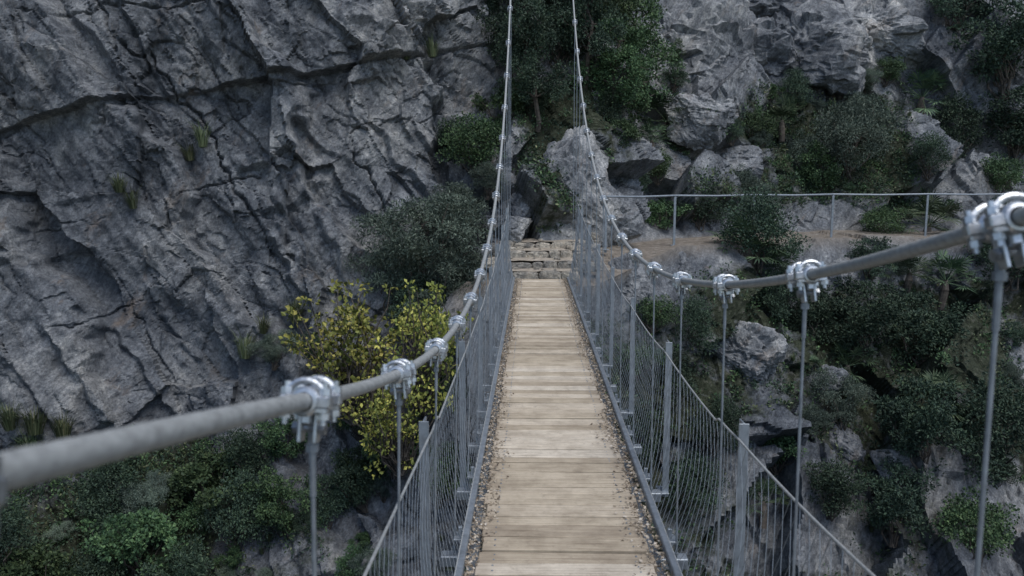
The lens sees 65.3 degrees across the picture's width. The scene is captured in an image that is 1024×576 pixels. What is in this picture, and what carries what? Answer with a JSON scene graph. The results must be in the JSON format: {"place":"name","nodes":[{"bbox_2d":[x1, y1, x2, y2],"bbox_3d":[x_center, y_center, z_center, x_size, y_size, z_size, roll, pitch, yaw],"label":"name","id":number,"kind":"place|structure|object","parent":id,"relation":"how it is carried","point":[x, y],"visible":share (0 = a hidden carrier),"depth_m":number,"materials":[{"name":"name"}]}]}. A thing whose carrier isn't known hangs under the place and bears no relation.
{"place":"outdoors","nodes":[
{"label":"outdoors","id":0,"kind":"place"},
{"bbox_2d":[0,0,1023,575],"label":"cliff","id":1,"kind":"structure","parent":0,"point":[118,312],"depth_m":15.39,"materials":[{"name":"stone"}]},
{"bbox_2d":[0,491,44,570],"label":"dense shrub","id":2,"kind":"object","parent":1,"relation":"on","point":[8,513],"visible":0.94,"depth_m":12.80,"materials":[{"name":"green plant"}]},
{"bbox_2d":[15,401,54,435],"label":"grass tuft","id":3,"kind":"object","parent":1,"relation":"on","point":[35,424],"visible":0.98,"depth_m":13.94,"materials":[{"name":"green plant"}]},
{"bbox_2d":[0,537,87,575],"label":"shrub","id":4,"kind":"object","parent":1,"relation":"on","point":[20,568],"visible":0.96,"depth_m":12.79,"materials":[{"name":"green plant"}]},
{"bbox_2d":[61,541,131,575],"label":"dense shrub","id":5,"kind":"object","parent":1,"relation":"on","point":[89,565],"visible":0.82,"depth_m":12.97,"materials":[{"name":"green plant"}]},
{"bbox_2d":[67,458,148,535],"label":"dense shrub","id":6,"kind":"object","parent":1,"relation":"on","point":[95,480],"visible":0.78,"depth_m":13.79,"materials":[{"name":"green plant"}]},
{"bbox_2d":[75,506,188,575],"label":"shrub","id":7,"kind":"object","parent":1,"relation":"on","point":[157,526],"visible":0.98,"depth_m":13.13,"materials":[{"name":"green plant"}]},
{"bbox_2d":[132,469,171,508],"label":"olive shrub","id":8,"kind":"object","parent":1,"relation":"on","point":[162,490],"visible":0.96,"depth_m":13.95,"materials":[{"name":"green plant"}]},
{"bbox_2d":[134,532,213,575],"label":"dense shrub","id":9,"kind":"object","parent":1,"relation":"on","point":[189,563],"visible":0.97,"depth_m":13.13,"materials":[{"name":"green plant"}]},
{"bbox_2d":[160,448,256,518],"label":"shrub","id":10,"kind":"object","parent":1,"relation":"on","point":[187,478],"visible":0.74,"depth_m":14.25,"materials":[{"name":"green plant"}]},
{"bbox_2d":[196,468,283,551],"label":"dense shrub","id":11,"kind":"object","parent":1,"relation":"on","point":[239,521],"visible":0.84,"depth_m":13.87,"materials":[{"name":"green plant"}]},
{"bbox_2d":[216,427,270,479],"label":"dense shrub","id":12,"kind":"object","parent":1,"relation":"on","point":[244,443],"visible":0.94,"depth_m":14.36,"materials":[{"name":"green plant"}]},
{"bbox_2d":[245,328,303,370],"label":"olive shrub","id":13,"kind":"object","parent":1,"relation":"on","point":[273,353],"visible":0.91,"depth_m":15.07,"materials":[{"name":"green plant"}]},
{"bbox_2d":[250,415,307,462],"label":"shrub","id":14,"kind":"object","parent":1,"relation":"on","point":[272,435],"visible":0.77,"depth_m":14.45,"materials":[{"name":"green plant"}]},
{"bbox_2d":[241,465,320,539],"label":"shrub","id":15,"kind":"object","parent":1,"relation":"on","point":[279,512],"visible":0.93,"depth_m":13.72,"materials":[{"name":"green plant"}]},
{"bbox_2d":[303,417,346,463],"bbox_3d":[-3.558,2.923,15.175,0.969,1.564,0.616,1,8,9],"label":"boulder","id":16,"kind":"object","parent":1,"relation":"on","point":[328,441],"visible":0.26,"depth_m":14.91,"materials":[{"name":"stone"}]},
{"bbox_2d":[298,473,358,529],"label":"dense shrub","id":17,"kind":"object","parent":1,"relation":"on","point":[336,503],"visible":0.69,"depth_m":14.05,"materials":[{"name":"green plant"}]},
{"bbox_2d":[278,278,428,426],"bbox_3d":[-2.754,1.097,14.063,2.690,2.563,2.143,0,8,4],"label":"yellow leaved bush","id":18,"kind":"object","parent":1,"relation":"on","point":[346,374],"visible":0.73,"depth_m":13.76,"materials":[{"name":"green plant"}]},
{"bbox_2d":[324,442,389,513],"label":"dense shrub","id":19,"kind":"object","parent":1,"relation":"on","point":[343,475],"visible":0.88,"depth_m":14.13,"materials":[{"name":"green plant"}]},
{"bbox_2d":[345,547,402,575],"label":"olive shrub","id":20,"kind":"object","parent":1,"relation":"on","point":[358,558],"visible":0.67,"depth_m":13.11,"materials":[{"name":"green plant"}]},
{"bbox_2d":[344,237,422,312],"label":"olive shrub","id":21,"kind":"object","parent":1,"relation":"on","point":[372,260],"visible":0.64,"depth_m":15.48,"materials":[{"name":"green plant"}]},
{"bbox_2d":[340,359,446,479],"bbox_3d":[-1.981,2.205,13.354,1.832,1.927,1.450,6,10,40],"label":"yellow leaved bush","id":22,"kind":"object","parent":1,"relation":"on","point":[387,440],"visible":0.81,"depth_m":13.22,"materials":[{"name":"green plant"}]},
{"bbox_2d":[384,272,446,343],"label":"dense shrub","id":23,"kind":"object","parent":1,"relation":"on","point":[402,293],"visible":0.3,"depth_m":15.12,"materials":[{"name":"green plant"}]},
{"bbox_2d":[349,189,494,289],"bbox_3d":[-1.708,-0.866,15.365,2.965,2.087,2.013,2,8,18],"label":"olive shrub","id":24,"kind":"object","parent":1,"relation":"on","point":[413,211],"visible":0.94,"depth_m":15.00,"materials":[{"name":"green plant"}]},
{"bbox_2d":[370,279,473,416],"bbox_3d":[-1.425,0.987,13.532,1.466,2.347,1.857,2,8,11],"label":"yellow leaved bush","id":25,"kind":"object","parent":1,"relation":"on","point":[425,383],"visible":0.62,"depth_m":13.30,"materials":[{"name":"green plant"}]},
{"bbox_2d":[412,441,479,508],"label":"shrub","id":26,"kind":"object","parent":1,"relation":"on","point":[448,473],"visible":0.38,"depth_m":13.86,"materials":[{"name":"green plant"}]},
{"bbox_2d":[415,231,492,305],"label":"olive shrub","id":27,"kind":"object","parent":1,"relation":"on","point":[455,283],"visible":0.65,"depth_m":15.00,"materials":[{"name":"green plant"}]},
{"bbox_2d":[424,180,490,237],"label":"olive shrub","id":28,"kind":"object","parent":1,"relation":"on","point":[459,190],"visible":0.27,"depth_m":15.69,"materials":[{"name":"green plant"}]},
{"bbox_2d":[434,111,508,177],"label":"shrub","id":29,"kind":"object","parent":1,"relation":"on","point":[481,130],"visible":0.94,"depth_m":16.37,"materials":[{"name":"green plant"}]},
{"bbox_2d":[469,160,506,200],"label":"olive shrub","id":30,"kind":"object","parent":1,"relation":"on","point":[481,171],"visible":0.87,"depth_m":16.21,"materials":[{"name":"green plant"}]},
{"bbox_2d":[469,77,530,123],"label":"shrub","id":31,"kind":"object","parent":1,"relation":"on","point":[478,101],"visible":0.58,"depth_m":17.11,"materials":[{"name":"green plant"}]},
{"bbox_2d":[480,215,531,242],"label":"boulder","id":32,"kind":"object","parent":1,"relation":"on","point":[518,226],"visible":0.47,"depth_m":15.73,"materials":[{"name":"stone"}]},
{"bbox_2d":[490,192,530,237],"bbox_3d":[0.187,-1.497,16.699,1.292,1.162,1.139,-5,8,-7],"label":"boulder","id":33,"kind":"object","parent":1,"relation":"on","point":[520,208],"visible":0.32,"depth_m":16.29,"materials":[{"name":"stone"}]},
{"bbox_2d":[0,0,1023,575],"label":"suspension bridge","id":34,"kind":"structure","parent":1,"relation":"attached to","point":[554,492],"depth_m":3.96,"materials":[{"name":"metal"}]},
{"bbox_2d":[1,0,1023,575],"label":"undergrowth","id":35,"kind":"object","parent":1,"relation":"on","point":[205,444],"visible":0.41,"depth_m":16.08,"materials":[{"name":"green plant"}]},
{"bbox_2d":[472,0,555,82],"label":"tree","id":36,"kind":"object","parent":1,"relation":"on","point":[493,5],"visible":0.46,"depth_m":17.19,"materials":[{"name":"green plant"}]},
{"bbox_2d":[492,0,575,131],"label":"tree","id":37,"kind":"object","parent":1,"relation":"on","point":[528,71],"visible":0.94,"depth_m":16.65,"materials":[{"name":"green plant"}]},
{"bbox_2d":[481,232,603,280],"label":"stone steps","id":38,"kind":"structure","parent":1,"relation":"on","point":[549,268],"depth_m":14.99,"materials":[{"name":"grey stone"}]},
{"bbox_2d":[539,1,591,70],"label":"dense shrub","id":39,"kind":"object","parent":1,"relation":"on","point":[556,55],"visible":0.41,"depth_m":17.77,"materials":[{"name":"green plant"}]},
{"bbox_2d":[523,125,619,246],"bbox_3d":[1.021,-1.793,16.990,2.105,3.393,2.229,7,13,-17],"label":"boulder","id":40,"kind":"object","parent":1,"relation":"on","point":[562,153],"visible":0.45,"depth_m":16.25,"materials":[{"name":"stone"}]},
{"bbox_2d":[546,0,630,88],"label":"tree","id":41,"kind":"object","parent":1,"relation":"on","point":[599,38],"visible":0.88,"depth_m":17.38,"materials":[{"name":"green plant"}]},
{"bbox_2d":[590,83,626,123],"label":"dense shrub","id":42,"kind":"object","parent":1,"relation":"on","point":[611,112],"visible":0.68,"depth_m":17.91,"materials":[{"name":"green plant"}]},
{"bbox_2d":[566,13,672,122],"bbox_3d":[2.441,-4.801,18.086,2.284,2.841,1.844,2,8,15],"label":"tree","id":43,"kind":"object","parent":1,"relation":"on","point":[629,52],"visible":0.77,"depth_m":17.77,"materials":[{"name":"green plant"}]},
{"bbox_2d":[613,192,643,244],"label":"boulder","id":44,"kind":"object","parent":1,"relation":"on","point":[630,220],"visible":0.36,"depth_m":16.56,"materials":[{"name":"stone"}]},
{"bbox_2d":[608,252,652,320],"bbox_3d":[2.232,-0.011,15.375,0.976,1.382,1.014,0,8,0],"label":"boulder","id":45,"kind":"object","parent":1,"relation":"on","point":[644,289],"visible":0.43,"depth_m":15.04,"materials":[{"name":"stone"}]},
{"bbox_2d":[614,400,663,480],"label":"dense shrub","id":46,"kind":"object","parent":1,"relation":"on","point":[648,436],"visible":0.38,"depth_m":14.11,"materials":[{"name":"green plant"}]},
{"bbox_2d":[614,343,664,382],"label":"shrub","id":47,"kind":"object","parent":1,"relation":"on","point":[642,357],"visible":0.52,"depth_m":14.46,"materials":[{"name":"green plant"}]},
{"bbox_2d":[616,0,686,91],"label":"tree","id":48,"kind":"object","parent":1,"relation":"on","point":[654,10],"visible":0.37,"depth_m":19.36,"materials":[{"name":"green plant"}]},
{"bbox_2d":[627,294,682,333],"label":"shrub","id":49,"kind":"object","parent":1,"relation":"on","point":[660,317],"visible":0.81,"depth_m":15.03,"materials":[{"name":"green plant"}]},
{"bbox_2d":[634,0,678,59],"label":"boulder","id":50,"kind":"object","parent":1,"relation":"on","point":[669,34],"visible":0.1,"depth_m":20.88,"materials":[{"name":"stone"}]},
{"bbox_2d":[640,87,695,137],"bbox_3d":[3.835,-4.312,20.285,1.877,1.728,2.010,3,8,20],"label":"fan palm","id":51,"kind":"object","parent":1,"relation":"on","point":[667,99],"visible":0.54,"depth_m":20.04,"materials":[{"name":"green plant"}]},
{"bbox_2d":[645,198,694,230],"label":"shrub","id":52,"kind":"object","parent":1,"relation":"on","point":[656,209],"visible":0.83,"depth_m":18.50,"materials":[{"name":"green plant"}]},
{"bbox_2d":[645,347,700,408],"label":"dense shrub","id":53,"kind":"object","parent":1,"relation":"on","point":[683,386],"visible":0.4,"depth_m":14.94,"materials":[{"name":"green plant"}]},
{"bbox_2d":[661,448,729,520],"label":"dense shrub","id":54,"kind":"object","parent":1,"relation":"on","point":[690,482],"visible":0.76,"depth_m":14.60,"materials":[{"name":"green plant"}]},
{"bbox_2d":[669,293,722,352],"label":"dense shrub","id":55,"kind":"object","parent":1,"relation":"on","point":[697,314],"visible":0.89,"depth_m":15.25,"materials":[{"name":"green plant"}]},
{"bbox_2d":[665,93,738,150],"bbox_3d":[4.681,-4.135,19.919,1.631,1.436,1.449,5,9,35],"label":"boulder","id":56,"kind":"object","parent":1,"relation":"on","point":[698,122],"visible":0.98,"depth_m":19.47,"materials":[{"name":"stone"}]},
{"bbox_2d":[676,181,728,230],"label":"dense shrub","id":57,"kind":"object","parent":1,"relation":"on","point":[709,210],"visible":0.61,"depth_m":18.66,"materials":[{"name":"green plant"}]},
{"bbox_2d":[665,0,756,93],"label":"boulder","id":58,"kind":"object","parent":1,"relation":"on","point":[715,33],"visible":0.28,"depth_m":20.76,"materials":[{"name":"stone"}]},
{"bbox_2d":[688,394,752,456],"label":"dense shrub","id":59,"kind":"object","parent":1,"relation":"on","point":[731,414],"visible":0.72,"depth_m":14.66,"materials":[{"name":"green plant"}]},
{"bbox_2d":[715,145,763,185],"bbox_3d":[5.592,-2.957,20.723,1.456,1.445,2.258,-2,8,-15],"label":"boulder","id":60,"kind":"object","parent":1,"relation":"on","point":[751,156],"visible":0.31,"depth_m":20.02,"materials":[{"name":"stone"}]},
{"bbox_2d":[703,320,788,384],"bbox_3d":[4.525,1.395,16.173,1.870,1.773,1.778,0,8,-2],"label":"boulder","id":61,"kind":"object","parent":1,"relation":"on","point":[757,351],"visible":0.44,"depth_m":15.49,"materials":[{"name":"stone"}]},
{"bbox_2d":[705,212,790,264],"bbox_3d":[4.966,-0.892,16.815,1.929,1.527,1.714,3,8,19],"label":"fan palm","id":62,"kind":"object","parent":1,"relation":"on","point":[748,255],"visible":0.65,"depth_m":16.61,"materials":[{"name":"green plant"}]},
{"bbox_2d":[739,110,781,142],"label":"shrub","id":63,"kind":"object","parent":1,"relation":"on","point":[757,119],"visible":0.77,"depth_m":20.46,"materials":[{"name":"green plant"}]},
{"bbox_2d":[712,185,812,273],"bbox_3d":[5.211,-1.238,16.919,2.002,1.872,1.856,-7,9,-1],"label":"dense shrub","id":64,"kind":"object","parent":1,"relation":"on","point":[759,212],"visible":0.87,"depth_m":16.62,"materials":[{"name":"green plant"}]},
{"bbox_2d":[734,476,790,528],"bbox_3d":[4.779,4.026,15.161,1.478,1.049,1.072,2,-2,-23],"label":"fan palm","id":65,"kind":"object","parent":1,"relation":"on","point":[764,507],"visible":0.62,"depth_m":15.09,"materials":[{"name":"green plant"}]},
{"bbox_2d":[748,0,793,18],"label":"boulder","id":66,"kind":"object","parent":1,"relation":"on","point":[762,8],"visible":0.09,"depth_m":22.75,"materials":[{"name":"stone"}]},
{"bbox_2d":[752,16,797,76],"bbox_3d":[6.915,-6.429,22.881,2.962,2.314,2.174,-4,13,45],"label":"boulder","id":67,"kind":"object","parent":1,"relation":"on","point":[775,52],"visible":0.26,"depth_m":21.70,"materials":[{"name":"stone"}]},
{"bbox_2d":[753,263,799,321],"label":"dense shrub","id":68,"kind":"object","parent":1,"relation":"on","point":[780,310],"visible":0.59,"depth_m":16.76,"materials":[{"name":"green plant"}]},
{"bbox_2d":[759,436,808,474],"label":"shrub","id":69,"kind":"object","parent":1,"relation":"on","point":[778,440],"visible":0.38,"depth_m":15.21,"materials":[{"name":"green plant"}]},
{"bbox_2d":[764,92,812,142],"bbox_3d":[7.230,-4.502,21.075,1.457,1.343,1.455,3,8,21],"label":"fan palm","id":70,"kind":"object","parent":1,"relation":"on","point":[785,111],"visible":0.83,"depth_m":20.97,"materials":[{"name":"green plant"}]},
{"bbox_2d":[777,66,816,106],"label":"dense shrub","id":71,"kind":"object","parent":1,"relation":"on","point":[799,79],"visible":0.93,"depth_m":21.30,"materials":[{"name":"green plant"}]},
{"bbox_2d":[766,283,844,343],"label":"dense shrub","id":72,"kind":"object","parent":1,"relation":"on","point":[796,315],"visible":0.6,"depth_m":16.77,"materials":[{"name":"green plant"}]},
{"bbox_2d":[602,193,1017,252],"bbox_3d":[7.809,-1.567,18.062,12.945,1.121,1.261,-2,8,-16],"label":"path railing","id":73,"kind":"object","parent":1,"relation":"on","point":[605,249],"visible":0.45,"depth_m":18.00,"materials":[{"name":"metal"}]},
{"bbox_2d":[784,128,844,176],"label":"olive shrub","id":74,"kind":"object","parent":1,"relation":"on","point":[794,146],"visible":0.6,"depth_m":20.66,"materials":[{"name":"green plant"}]},
{"bbox_2d":[793,403,840,441],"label":"olive shrub","id":75,"kind":"object","parent":1,"relation":"on","point":[826,417],"visible":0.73,"depth_m":15.51,"materials":[{"name":"green plant"}]},
{"bbox_2d":[793,140,843,193],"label":"shrub","id":76,"kind":"object","parent":1,"relation":"on","point":[833,178],"visible":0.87,"depth_m":20.34,"materials":[{"name":"green plant"}]},
{"bbox_2d":[787,0,874,96],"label":"boulder","id":77,"kind":"object","parent":1,"relation":"on","point":[834,38],"visible":0.61,"depth_m":21.55,"materials":[{"name":"stone"}]},
{"bbox_2d":[800,457,868,521],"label":"dense shrub","id":78,"kind":"object","parent":1,"relation":"on","point":[842,489],"visible":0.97,"depth_m":14.69,"materials":[{"name":"green plant"}]},
{"bbox_2d":[795,368,877,430],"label":"olive shrub","id":79,"kind":"object","parent":1,"relation":"on","point":[840,405],"visible":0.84,"depth_m":15.81,"materials":[{"name":"green plant"}]},
{"bbox_2d":[829,422,865,462],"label":"boulder","id":80,"kind":"object","parent":1,"relation":"on","point":[851,443],"visible":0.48,"depth_m":15.75,"materials":[{"name":"stone"}]},
{"bbox_2d":[827,339,879,382],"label":"fan palm","id":81,"kind":"object","parent":1,"relation":"on","point":[839,348],"visible":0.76,"depth_m":16.57,"materials":[{"name":"green plant"}]},
{"bbox_2d":[809,90,906,181],"bbox_3d":[8.777,-3.764,20.489,2.207,2.597,3.041,9,15,29],"label":"olive shrub","id":82,"kind":"object","parent":1,"relation":"on","point":[857,124],"visible":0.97,"depth_m":20.22,"materials":[{"name":"green plant"}]},
{"bbox_2d":[815,276,917,354],"bbox_3d":[7.396,0.677,16.821,2.113,1.749,1.526,4,14,23],"label":"dense shrub","id":83,"kind":"object","parent":1,"relation":"on","point":[876,314],"visible":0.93,"depth_m":16.64,"materials":[{"name":"green plant"}]},
{"bbox_2d":[844,236,898,284],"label":"dense shrub","id":84,"kind":"object","parent":1,"relation":"on","point":[864,251],"visible":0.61,"depth_m":17.37,"materials":[{"name":"green plant"}]},
{"bbox_2d":[858,204,907,233],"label":"shrub","id":85,"kind":"object","parent":1,"relation":"on","point":[876,219],"visible":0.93,"depth_m":19.54,"materials":[{"name":"green plant"}]},
{"bbox_2d":[844,0,927,69],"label":"boulder","id":86,"kind":"object","parent":1,"relation":"on","point":[902,32],"visible":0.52,"depth_m":22.11,"materials":[{"name":"stone"}]},
{"bbox_2d":[875,55,907,86],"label":"shrub","id":87,"kind":"object","parent":1,"relation":"on","point":[892,67],"visible":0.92,"depth_m":22.00,"materials":[{"name":"green plant"}]},
{"bbox_2d":[869,449,915,482],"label":"boulder","id":88,"kind":"object","parent":1,"relation":"on","point":[893,453],"visible":0.42,"depth_m":15.56,"materials":[{"name":"stone"}]},
{"bbox_2d":[854,456,941,547],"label":"dense shrub","id":89,"kind":"object","parent":1,"relation":"on","point":[890,506],"visible":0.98,"depth_m":14.84,"materials":[{"name":"green plant"}]},
{"bbox_2d":[883,255,941,292],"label":"fan palm","id":90,"kind":"object","parent":1,"relation":"on","point":[908,280],"visible":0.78,"depth_m":17.73,"materials":[{"name":"green plant"}]},
{"bbox_2d":[870,372,974,472],"bbox_3d":[7.759,2.602,15.101,1.796,1.882,1.526,2,10,40],"label":"dense shrub","id":91,"kind":"object","parent":1,"relation":"on","point":[932,423],"visible":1,"depth_m":14.98,"materials":[{"name":"green plant"}]},
{"bbox_2d":[876,288,973,367],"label":"dense shrub","id":92,"kind":"object","parent":1,"relation":"on","point":[918,316],"visible":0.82,"depth_m":16.89,"materials":[{"name":"green plant"}]},
{"bbox_2d":[901,130,955,180],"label":"dense shrub","id":93,"kind":"object","parent":1,"relation":"on","point":[927,146],"visible":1,"depth_m":20.55,"materials":[{"name":"green plant"}]},
{"bbox_2d":[897,68,959,115],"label":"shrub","id":94,"kind":"object","parent":1,"relation":"on","point":[930,80],"visible":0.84,"depth_m":22.03,"materials":[{"name":"green plant"}]},
{"bbox_2d":[898,185,963,233],"bbox_3d":[10.511,-1.708,20.027,2.022,1.851,2.015,1,8,10],"label":"fan palm","id":95,"kind":"object","parent":1,"relation":"on","point":[942,209],"visible":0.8,"depth_m":20.01,"materials":[{"name":"green plant"}]},
{"bbox_2d":[895,367,969,420],"bbox_3d":[8.293,2.103,15.556,1.462,1.286,1.482,1,8,6],"label":"fan palm","id":96,"kind":"object","parent":1,"relation":"on","point":[936,377],"visible":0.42,"depth_m":15.40,"materials":[{"name":"green plant"}]},
{"bbox_2d":[913,249,984,310],"bbox_3d":[9.598,-0.224,17.749,1.467,1.470,1.514,-2,8,-17],"label":"fan palm","id":97,"kind":"object","parent":1,"relation":"on","point":[958,264],"visible":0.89,"depth_m":17.68,"materials":[{"name":"green plant"}]},
{"bbox_2d":[924,0,988,30],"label":"dense shrub","id":98,"kind":"object","parent":1,"relation":"on","point":[956,8],"visible":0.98,"depth_m":22.11,"materials":[{"name":"green plant"}]},
{"bbox_2d":[929,90,987,159],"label":"dense shrub","id":99,"kind":"object","parent":1,"relation":"on","point":[967,117],"visible":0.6,"depth_m":21.67,"materials":[{"name":"green plant"}]},
{"bbox_2d":[932,484,1019,568],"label":"shrub","id":100,"kind":"object","parent":1,"relation":"on","point":[959,513],"visible":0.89,"depth_m":14.12,"materials":[{"name":"green plant"}]},
{"bbox_2d":[940,371,1023,489],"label":"dense shrub","id":101,"kind":"object","parent":1,"relation":"on","point":[1014,415],"visible":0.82,"depth_m":14.94,"materials":[{"name":"green plant"}]},
{"bbox_2d":[946,0,1023,99],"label":"dense shrub","id":102,"kind":"object","parent":1,"relation":"on","point":[1010,38],"visible":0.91,"depth_m":21.59,"materials":[{"name":"green plant"}]},
{"bbox_2d":[963,233,1023,291],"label":"dense shrub","id":103,"kind":"object","parent":1,"relation":"on","point":[984,251],"visible":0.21,"depth_m":17.83,"materials":[{"name":"green plant"}]},
{"bbox_2d":[973,85,1023,129],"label":"bush","id":104,"kind":"object","parent":1,"relation":"on","point":[983,100],"visible":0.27,"depth_m":22.00,"materials":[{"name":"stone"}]},
{"bbox_2d":[977,83,1023,160],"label":"dense shrub","id":105,"kind":"object","parent":1,"relation":"on","point":[1016,131],"visible":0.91,"depth_m":21.64,"materials":[{"name":"green plant"}]},
{"bbox_2d":[979,151,1023,192],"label":"shrub","id":106,"kind":"object","parent":1,"relation":"on","point":[1002,166],"visible":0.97,"depth_m":20.72,"materials":[{"name":"green plant"}]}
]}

